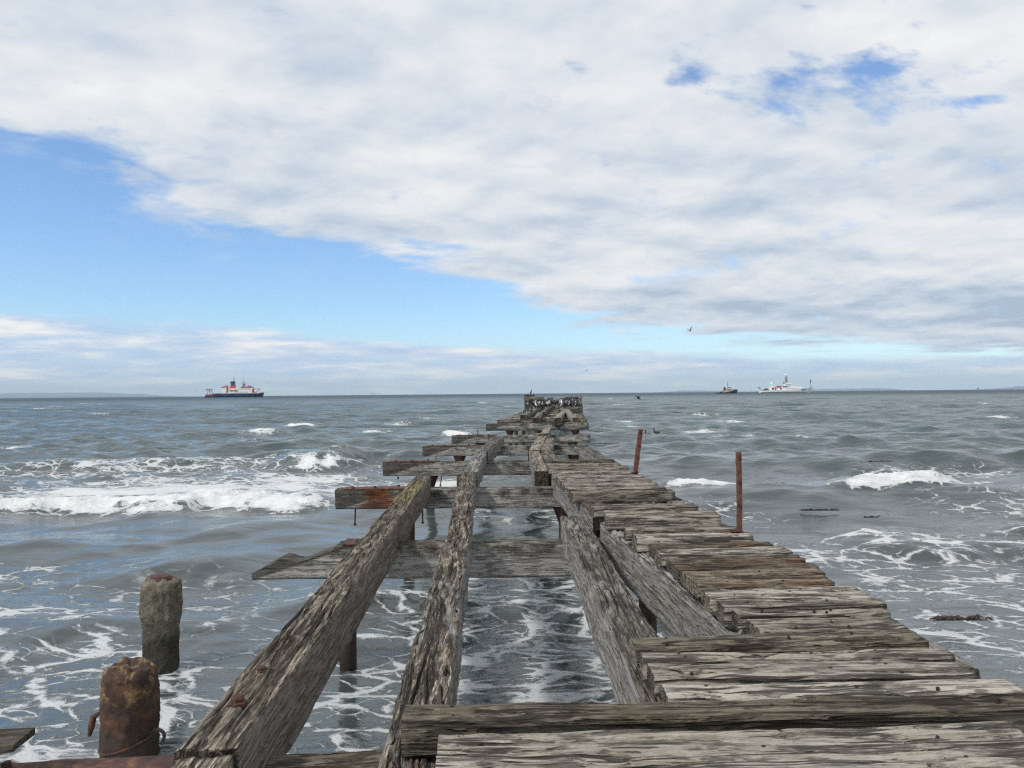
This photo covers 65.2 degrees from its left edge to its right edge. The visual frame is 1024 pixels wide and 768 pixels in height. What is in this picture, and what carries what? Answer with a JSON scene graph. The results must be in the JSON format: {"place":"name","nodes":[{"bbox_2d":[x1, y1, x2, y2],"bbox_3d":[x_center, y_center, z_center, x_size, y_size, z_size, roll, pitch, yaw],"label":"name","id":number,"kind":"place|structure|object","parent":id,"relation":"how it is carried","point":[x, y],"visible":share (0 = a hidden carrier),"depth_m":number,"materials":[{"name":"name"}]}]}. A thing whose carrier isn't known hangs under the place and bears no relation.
{"place":"outdoors","nodes":[
{"label":"outdoors","id":0,"kind":"place"},
{"bbox_2d":[0,392,185,397],"bbox_3d":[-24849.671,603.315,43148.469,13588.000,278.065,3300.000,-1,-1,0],"label":"hills","id":1,"kind":"structure","parent":0,"point":[48,395],"depth_m":42118.42,"materials":[{"name":"blue"}]},
{"bbox_2d":[0,389,1023,762],"bbox_3d":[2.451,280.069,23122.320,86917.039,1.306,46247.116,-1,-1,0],"label":"sea","id":2,"kind":"structure","parent":0,"point":[108,505],"depth_m":16.56,"materials":[{"name":"liquid"}]},
{"bbox_2d":[88,656,165,757],"bbox_3d":[-2.788,2.706,5.886,0.510,1.328,0.425,-1,-1,33],"label":"old post","id":3,"kind":"object","parent":2,"relation":"in","point":[129,709],"visible":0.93,"depth_m":5.76,"materials":[{"name":"metal"}]},
{"bbox_2d":[139,574,182,674],"bbox_3d":[-3.439,2.637,7.843,0.391,1.525,0.388,-1,-1,0],"label":"old post","id":4,"kind":"object","parent":2,"relation":"in","point":[160,605],"visible":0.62,"depth_m":7.71,"materials":[{"name":"concrete"}]},
{"bbox_2d":[205,379,263,397],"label":"research ship","id":5,"kind":"object","parent":2,"relation":"on","point":[243,391],"visible":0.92,"depth_m":1630.81},
{"bbox_2d":[340,631,356,671],"bbox_3d":[-1.622,2.732,7.918,0.170,1.705,0.166,-1,-1,0],"label":"pile","id":6,"kind":"object","parent":2,"relation":"in","point":[348,661],"visible":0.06,"depth_m":7.85,"materials":[{"name":"wood"}]},
{"bbox_2d":[406,524,414,540],"bbox_3d":[-1.596,2.773,12.443,0.360,1.730,0.351,-1,-1,0],"label":"pile","id":7,"kind":"object","parent":2,"relation":"in","point":[411,536],"visible":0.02,"depth_m":12.38,"materials":[{"name":"metal"}]},
{"bbox_2d":[334,484,630,525],"bbox_3d":[-0.352,1.865,12.414,4.752,0.615,0.315,0,-1,0],"label":"crossbeam","id":8,"kind":"object","parent":7,"relation":"on","point":[370,497],"visible":0.62,"depth_m":12.27,"materials":[{"name":"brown wood"}]},
{"bbox_2d":[174,475,430,767],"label":"stringer","id":9,"kind":"object","parent":8,"relation":"on","point":[258,714],"visible":1,"depth_m":3.94,"materials":[{"name":"grey wood"}]},
{"bbox_2d":[0,750,382,767],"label":"crossbeam","id":10,"kind":"object","parent":9,"relation":"attached to","point":[365,759],"visible":0.09,"depth_m":3.16,"materials":[{"name":"brown wood"}]},
{"bbox_2d":[0,727,34,754],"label":"broken board","id":11,"kind":"object","parent":10,"relation":"on","point":[12,739],"visible":1,"depth_m":3.01,"materials":[{"name":"grey wood"}]},
{"bbox_2d":[560,516,660,703],"bbox_3d":[0.633,1.475,5.592,0.249,0.352,4.939,0,0,-1],"label":"stringer","id":12,"kind":"object","parent":10,"relation":"on","point":[615,618],"visible":0.62,"depth_m":4.82,"materials":[{"name":"grey wood"}]},
{"bbox_2d":[600,522,746,636],"bbox_3d":[1.156,1.466,5.298,0.262,0.374,4.765,0,-1,-5],"label":"stringer","id":13,"kind":"object","parent":10,"relation":"on","point":[674,606],"visible":0.3,"depth_m":5.50,"materials":[{"name":"grey wood"}]},
{"bbox_2d":[604,510,720,529],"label":"deck plank","id":14,"kind":"object","parent":13,"relation":"on","point":[618,520],"visible":0.94,"depth_m":7.16,"materials":[{"name":"grey wood"}]},
{"bbox_2d":[624,526,735,540],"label":"deck plank","id":15,"kind":"object","parent":13,"relation":"on","point":[629,532],"visible":0.61,"depth_m":6.43,"materials":[{"name":"grey wood"}]},
{"bbox_2d":[632,532,753,551],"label":"deck plank","id":16,"kind":"object","parent":13,"relation":"on","point":[641,542],"visible":0.79,"depth_m":6.22,"materials":[{"name":"grey wood"}]},
{"bbox_2d":[728,452,742,532],"bbox_3d":[1.786,0.909,6.372,0.103,0.742,0.070,1,-1,0],"label":"post","id":17,"kind":"object","parent":16,"relation":"on","point":[738,460],"visible":0.89,"depth_m":6.36,"materials":[{"name":"metal"}]},
{"bbox_2d":[649,542,773,559],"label":"deck plank","id":18,"kind":"object","parent":13,"relation":"on","point":[652,548],"visible":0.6,"depth_m":5.78,"materials":[{"name":"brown wood"}]},
{"bbox_2d":[654,546,792,565],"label":"deck plank","id":19,"kind":"object","parent":13,"relation":"on","point":[661,556],"visible":0.75,"depth_m":5.57,"materials":[{"name":"grey wood"}]},
{"bbox_2d":[666,555,805,572],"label":"deck plank","id":20,"kind":"object","parent":13,"relation":"on","point":[754,559],"visible":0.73,"depth_m":5.26,"materials":[{"name":"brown wood"}]},
{"bbox_2d":[671,562,818,580],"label":"deck plank","id":21,"kind":"object","parent":13,"relation":"on","point":[677,568],"visible":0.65,"depth_m":5.12,"materials":[{"name":"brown wood"}]},
{"bbox_2d":[680,567,824,587],"bbox_3d":[1.480,1.191,4.931,0.865,0.086,0.158,0,-1,-4],"label":"deck plank","id":22,"kind":"object","parent":13,"relation":"on","point":[685,575],"visible":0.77,"depth_m":4.88,"materials":[{"name":"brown wood"}]},
{"bbox_2d":[688,575,834,598],"bbox_3d":[1.484,1.206,4.772,0.835,0.093,0.189,0,0,-6],"label":"deck plank","id":23,"kind":"object","parent":13,"relation":"on","point":[696,586],"visible":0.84,"depth_m":4.72,"materials":[{"name":"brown wood"}]},
{"bbox_2d":[629,630,928,666],"bbox_3d":[1.190,1.184,3.595,1.308,0.092,0.175,-1,-1,-2],"label":"deck plank","id":24,"kind":"object","parent":13,"relation":"on","point":[785,642],"visible":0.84,"depth_m":3.54,"materials":[{"name":"grey wood"}]},
{"bbox_2d":[700,586,871,611],"bbox_3d":[1.498,1.185,4.408,0.866,0.086,0.250,-1,-1,1],"label":"deck plank","id":25,"kind":"object","parent":13,"relation":"on","point":[710,598],"visible":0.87,"depth_m":4.36,"materials":[{"name":"grey wood"}]},
{"bbox_2d":[640,648,954,680],"bbox_3d":[1.196,1.183,3.380,1.299,0.099,0.115,-1,0,0],"label":"deck plank","id":26,"kind":"object","parent":13,"relation":"on","point":[931,655],"visible":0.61,"depth_m":3.35,"materials":[{"name":"grey wood"}]},
{"bbox_2d":[717,598,886,624],"bbox_3d":[1.528,1.196,4.221,0.880,0.098,0.125,0,0,-5],"label":"deck plank","id":27,"kind":"object","parent":13,"relation":"on","point":[725,609],"visible":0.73,"depth_m":4.18,"materials":[{"name":"grey wood"}]},
{"bbox_2d":[732,608,890,629],"bbox_3d":[1.503,1.179,4.031,0.766,0.084,0.115,-1,-1,0],"label":"deck plank","id":28,"kind":"object","parent":13,"relation":"on","point":[739,618],"visible":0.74,"depth_m":3.98,"materials":[{"name":"grey wood"}]},
{"bbox_2d":[647,661,978,696],"bbox_3d":[1.186,1.178,3.208,1.264,0.085,0.191,0,0,0],"label":"deck plank","id":29,"kind":"object","parent":13,"relation":"on","point":[749,673],"visible":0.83,"depth_m":3.16,"materials":[{"name":"grey wood"}]},
{"bbox_2d":[746,617,908,634],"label":"deck plank","id":30,"kind":"object","parent":13,"relation":"on","point":[824,625],"visible":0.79,"depth_m":3.83,"materials":[{"name":"grey wood"}]},
{"bbox_2d":[661,679,1023,702],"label":"deck plank","id":31,"kind":"object","parent":13,"relation":"on","point":[708,693],"visible":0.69,"depth_m":2.97,"materials":[{"name":"grey wood"}]},
{"bbox_2d":[667,500,980,678],"bbox_3d":[1.919,1.462,6.333,0.252,0.355,5.597,0,-1,-1],"label":"stringer","id":32,"kind":"object","parent":10,"relation":"on","point":[966,664],"visible":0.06,"depth_m":3.69,"materials":[{"name":"grey wood"}]},
{"bbox_2d":[589,503,698,517],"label":"deck plank","id":33,"kind":"object","parent":32,"relation":"on","point":[596,511],"visible":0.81,"depth_m":7.82,"materials":[{"name":"grey wood"}]},
{"bbox_2d":[171,754,233,767],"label":"beam stub","id":34,"kind":"object","parent":9,"relation":"attached to","point":[225,761],"visible":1,"depth_m":2.76,"materials":[{"name":"grey wood"}]},
{"bbox_2d":[252,538,599,579],"bbox_3d":[-0.272,1.693,7.888,4.497,0.381,0.312,0,-1,0],"label":"crossbeam","id":35,"kind":"object","parent":9,"relation":"attached to","point":[499,558],"visible":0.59,"depth_m":7.74,"materials":[{"name":"grey wood"}]},
{"bbox_2d":[378,471,476,767],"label":"stringer","id":36,"kind":"object","parent":35,"relation":"on","point":[432,670],"visible":0.92,"depth_m":4.20,"materials":[{"name":"grey wood"}]},
{"bbox_2d":[401,693,1023,757],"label":"deck plank","id":37,"kind":"object","parent":36,"relation":"on","point":[423,726],"visible":0.7,"depth_m":2.79,"materials":[{"name":"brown wood"}]},
{"bbox_2d":[435,721,1023,767],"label":"deck plank","id":38,"kind":"object","parent":36,"relation":"on","point":[995,744],"visible":1,"depth_m":2.51,"materials":[{"name":"grey wood"}]},
{"bbox_2d":[551,475,604,537],"bbox_3d":[0.845,1.525,10.288,0.275,0.371,4.440,0,-1,-3],"label":"stringer","id":39,"kind":"object","parent":8,"relation":"on","point":[568,507],"visible":0.27,"depth_m":9.30,"materials":[{"name":"grey wood"}]},
{"bbox_2d":[549,466,628,474],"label":"deck plank","id":40,"kind":"object","parent":39,"relation":"on","point":[567,468],"visible":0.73,"depth_m":11.78,"materials":[{"name":"grey wood"}]},
{"bbox_2d":[552,470,634,478],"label":"deck plank","id":41,"kind":"object","parent":39,"relation":"on","point":[597,472],"visible":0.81,"depth_m":11.09,"materials":[{"name":"grey wood"}]},
{"bbox_2d":[559,478,651,488],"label":"deck plank","id":42,"kind":"object","parent":39,"relation":"on","point":[578,481],"visible":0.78,"depth_m":10.22,"materials":[{"name":"grey wood"}]},
{"bbox_2d":[563,482,657,493],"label":"deck plank","id":43,"kind":"object","parent":39,"relation":"on","point":[636,484],"visible":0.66,"depth_m":9.57,"materials":[{"name":"grey wood"}]},
{"bbox_2d":[567,486,665,496],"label":"deck plank","id":44,"kind":"object","parent":39,"relation":"on","point":[659,488],"visible":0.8,"depth_m":9.23,"materials":[{"name":"grey wood"}]},
{"bbox_2d":[579,447,682,503],"bbox_3d":[1.749,1.548,13.771,0.276,0.354,9.246,0,-1,-1],"label":"stringer","id":45,"kind":"object","parent":8,"relation":"on","point":[589,453],"visible":0.2,"depth_m":16.29,"materials":[{"name":"grey wood"}]},
{"bbox_2d":[546,459,613,465],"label":"deck plank","id":46,"kind":"object","parent":45,"relation":"on","point":[567,461],"visible":0.71,"depth_m":13.08,"materials":[{"name":"grey wood"}]},
{"bbox_2d":[547,463,620,471],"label":"deck plank","id":47,"kind":"object","parent":45,"relation":"on","point":[586,465],"visible":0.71,"depth_m":12.39,"materials":[{"name":"grey wood"}]},
{"bbox_2d":[556,474,643,484],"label":"deck plank","id":48,"kind":"object","parent":45,"relation":"on","point":[570,477],"visible":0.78,"depth_m":10.75,"materials":[{"name":"grey wood"}]},
{"bbox_2d":[569,489,674,503],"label":"deck plank","id":49,"kind":"object","parent":45,"relation":"on","point":[622,496],"visible":0.99,"depth_m":9.10,"materials":[{"name":"grey wood"}]},
{"bbox_2d":[633,428,642,474],"bbox_3d":[1.739,0.978,11.136,0.109,0.720,0.092,5,-1,0],"label":"post","id":50,"kind":"object","parent":45,"relation":"on","point":[637,451],"visible":0.89,"depth_m":11.12,"materials":[{"name":"metal"}]},
{"bbox_2d":[431,476,437,486],"bbox_3d":[-1.770,2.835,17.400,0.360,1.730,0.351,-1,-1,0],"label":"pile","id":51,"kind":"object","parent":2,"relation":"in","point":[433,480],"visible":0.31,"depth_m":17.31,"materials":[{"name":"metal"}]},
{"bbox_2d":[382,459,530,485],"bbox_3d":[-0.429,1.915,17.372,4.715,0.595,0.312,0,-1,0],"label":"crossbeam","id":52,"kind":"object","parent":51,"relation":"on","point":[411,467],"visible":0.58,"depth_m":17.22,"materials":[{"name":"grey wood"}]},
{"bbox_2d":[464,449,486,486],"bbox_3d":[-0.679,1.603,15.389,0.265,0.331,5.181,-1,0,0],"label":"stringer","id":53,"kind":"object","parent":52,"relation":"on","point":[477,463],"visible":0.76,"depth_m":14.70,"materials":[{"name":"grey wood"}]},
{"bbox_2d":[479,436,503,460],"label":"stringer","id":54,"kind":"object","parent":52,"relation":"on","point":[492,447],"visible":0.7,"depth_m":20.11,"materials":[{"name":"grey wood"}]},
{"bbox_2d":[529,451,548,485],"bbox_3d":[0.479,1.582,15.200,0.237,0.352,4.980,-1,-1,0],"label":"stringer","id":55,"kind":"object","parent":52,"relation":"on","point":[538,470],"visible":0.94,"depth_m":13.42,"materials":[{"name":"grey wood"}]},
{"bbox_2d":[528,427,550,460],"bbox_3d":[0.878,1.656,22.988,0.267,0.351,11.399,-1,-1,4],"label":"stringer","id":56,"kind":"object","parent":52,"relation":"on","point":[537,444],"visible":0.59,"depth_m":20.55,"materials":[{"name":"grey wood"}]},
{"bbox_2d":[452,429,589,443],"bbox_3d":[0.312,1.827,28.130,4.864,0.495,0.309,0,-1,0],"label":"crossbeam","id":57,"kind":"object","parent":56,"relation":"attached to","point":[487,438],"visible":0.91,"depth_m":27.98,"materials":[{"name":"grey wood"}]},
{"bbox_2d":[533,433,547,435],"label":"loose plank","id":58,"kind":"object","parent":56,"relation":"on","point":[543,434],"visible":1,"depth_m":23.16,"materials":[{"name":"grey wood"}]},
{"bbox_2d":[540,438,553,453],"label":"stringer","id":59,"kind":"object","parent":52,"relation":"on","point":[548,444],"visible":0.52,"depth_m":19.43,"materials":[{"name":"grey wood"}]},
{"bbox_2d":[541,449,556,485],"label":"stringer","id":60,"kind":"object","parent":52,"relation":"on","point":[547,454],"visible":0.29,"depth_m":15.86,"materials":[{"name":"grey wood"}]},
{"bbox_2d":[453,456,465,486],"bbox_3d":[-1.469,2.884,22.552,0.360,1.750,0.351,-1,-1,0],"label":"pile","id":61,"kind":"object","parent":2,"relation":"in","point":[459,458],"visible":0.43,"depth_m":22.44,"materials":[{"name":"metal"}]},
{"bbox_2d":[506,430,513,444],"bbox_3d":[-0.073,2.898,33.468,0.360,1.959,0.351,-1,-1,0],"label":"pile","id":62,"kind":"object","parent":2,"relation":"in","point":[510,432],"visible":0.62,"depth_m":33.37,"materials":[{"name":"metal"}]},
{"bbox_2d":[486,422,588,430],"bbox_3d":[1.061,1.784,33.481,4.296,0.310,0.348,-1,-1,0],"label":"crossbeam","id":63,"kind":"object","parent":62,"relation":"on","point":[530,426],"visible":0.95,"depth_m":33.31,"materials":[{"name":"grey wood"}]},
{"bbox_2d":[533,412,542,422],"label":"stringer","id":64,"kind":"object","parent":63,"relation":"on","point":[537,417],"visible":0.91,"depth_m":35.04,"materials":[{"name":"grey wood"}]},
{"bbox_2d":[554,410,564,425],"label":"stringer","id":65,"kind":"object","parent":63,"relation":"on","point":[559,418],"visible":0.84,"depth_m":33.57,"materials":[{"name":"grey wood"}]},
{"bbox_2d":[564,409,578,422],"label":"stringer","id":66,"kind":"object","parent":63,"relation":"on","point":[570,416],"visible":0.83,"depth_m":37.42,"materials":[{"name":"grey wood"}]},
{"bbox_2d":[553,507,567,538],"bbox_3d":[0.821,2.752,12.443,0.360,1.730,0.351,-1,-1,0],"label":"pile","id":67,"kind":"object","parent":2,"relation":"in","point":[559,512],"visible":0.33,"depth_m":12.35,"materials":[{"name":"metal"}]},
{"bbox_2d":[568,455,578,459],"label":"pile","id":68,"kind":"object","parent":2,"relation":"in","point":[574,457],"visible":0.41,"depth_m":22.42,"materials":[{"name":"wood"}]},
{"bbox_2d":[422,444,587,455],"bbox_3d":[-0.185,1.955,22.523,4.662,0.555,0.309,0,-1,0],"label":"crossbeam","id":69,"kind":"object","parent":68,"relation":"on","point":[461,450],"visible":0.66,"depth_m":22.38,"materials":[{"name":"grey wood"}]},
{"bbox_2d":[571,429,579,444],"bbox_3d":[2.664,2.874,33.468,0.360,1.959,0.351,-1,-1,0],"label":"pile","id":70,"kind":"object","parent":2,"relation":"in","point":[575,431],"visible":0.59,"depth_m":33.36,"materials":[{"name":"wood"}]},
{"bbox_2d":[639,599,656,632],"bbox_3d":[1.348,2.706,7.918,0.180,1.705,0.176,-1,-1,0],"label":"pile","id":71,"kind":"object","parent":2,"relation":"in","point":[650,616],"visible":0.09,"depth_m":7.85,"materials":[{"name":"wood"}]},
{"bbox_2d":[715,381,737,393],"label":"tugboat","id":72,"kind":"object","parent":2,"relation":"on","point":[727,390],"visible":0.8,"depth_m":1176.98},
{"bbox_2d":[758,374,812,392],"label":"survey ship","id":73,"kind":"object","parent":2,"relation":"on","point":[786,387],"visible":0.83,"depth_m":1492.81},
{"bbox_2d":[799,508,838,510],"bbox_3d":[6.702,2.739,17.470,0.880,0.051,0.163,-1,-1,0],"label":"kelp clump","id":74,"kind":"object","parent":2,"relation":"on","point":[810,509],"visible":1,"depth_m":17.44,"materials":[{"name":"plant"}]},
{"bbox_2d":[864,515,879,517],"bbox_3d":[7.410,2.721,16.425,0.405,0.048,0.067,0,-1,-6],"label":"kelp clump","id":75,"kind":"object","parent":2,"relation":"on","point":[871,516],"visible":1,"depth_m":16.42,"materials":[{"name":"plant"}]},
{"bbox_2d":[929,614,992,620],"bbox_3d":[5.066,2.643,9.030,0.702,0.069,0.145,-1,-1,0],"label":"kelp clump","id":76,"kind":"object","parent":2,"relation":"on","point":[976,617],"visible":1,"depth_m":9.03,"materials":[{"name":"brown plant"}]},
{"bbox_2d":[0,0,1023,395],"label":"sky","id":77,"kind":"structure","parent":0,"point":[280,197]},
{"bbox_2d":[541,404,554,416],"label":"stringer","id":78,"kind":"object","parent":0,"point":[545,411],"visible":0.74,"depth_m":51.18,"materials":[{"name":"grey wood"}]},
{"bbox_2d":[519,412,582,413],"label":"crossbeam","id":79,"kind":"object","parent":78,"relation":"attached to","point":[557,412],"visible":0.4,"depth_m":52.82,"materials":[{"name":"grey wood"}]},
{"bbox_2d":[569,405,582,413],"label":"stringer","id":80,"kind":"object","parent":79,"relation":"on","point":[573,410],"visible":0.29,"depth_m":53.72,"materials":[{"name":"grey wood"}]},
{"bbox_2d":[669,390,719,391],"bbox_3d":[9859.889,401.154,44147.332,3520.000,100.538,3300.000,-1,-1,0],"label":"hills","id":81,"kind":"structure","parent":0,"point":[694,391],"depth_m":43004.39,"materials":[{"name":"blue"}]},
{"bbox_2d":[811,388,899,390],"bbox_3d":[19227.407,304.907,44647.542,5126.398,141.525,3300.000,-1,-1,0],"label":"hills","id":82,"kind":"structure","parent":0,"point":[866,389],"depth_m":43605.76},
{"bbox_2d":[975,386,1023,389],"bbox_3d":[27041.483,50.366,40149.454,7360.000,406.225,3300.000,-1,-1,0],"label":"hills","id":83,"kind":"structure","parent":0,"point":[1019,387],"depth_m":39688.54,"materials":[{"name":"blue"}]},
{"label":"frame post","id":84,"kind":"object","parent":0,"visible":0},
{"bbox_2d":[524,397,543,400],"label":"header beam","id":85,"kind":"structure","parent":84,"relation":"on","point":[532,398],"depth_m":58.37,"materials":[{"name":"grey wood"}]},
{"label":"crossbeam","id":86,"kind":"object","parent":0,"visible":0},
{"bbox_2d":[520,407,540,419],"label":"stringer","id":87,"kind":"object","parent":86,"relation":"on","point":[526,415],"visible":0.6,"depth_m":42.35,"materials":[{"name":"grey wood"}]},
{"bbox_2d":[497,419,586,422],"bbox_3d":[1.423,1.810,37.982,4.285,0.290,0.349,-1,-1,0],"label":"crossbeam","id":88,"kind":"object","parent":87,"relation":"attached to","point":[531,421],"visible":0.49,"depth_m":37.82,"materials":[{"name":"grey wood"}]},
{"bbox_2d":[506,416,584,419],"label":"crossbeam","id":89,"kind":"object","parent":87,"relation":"attached to","point":[580,417],"visible":0.35,"depth_m":42.02,"materials":[{"name":"grey wood"}]},
{"bbox_2d":[513,414,583,416],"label":"crossbeam","id":90,"kind":"object","parent":87,"relation":"attached to","point":[548,415],"visible":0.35,"depth_m":47.82,"materials":[{"name":"grey wood"}]}
]}

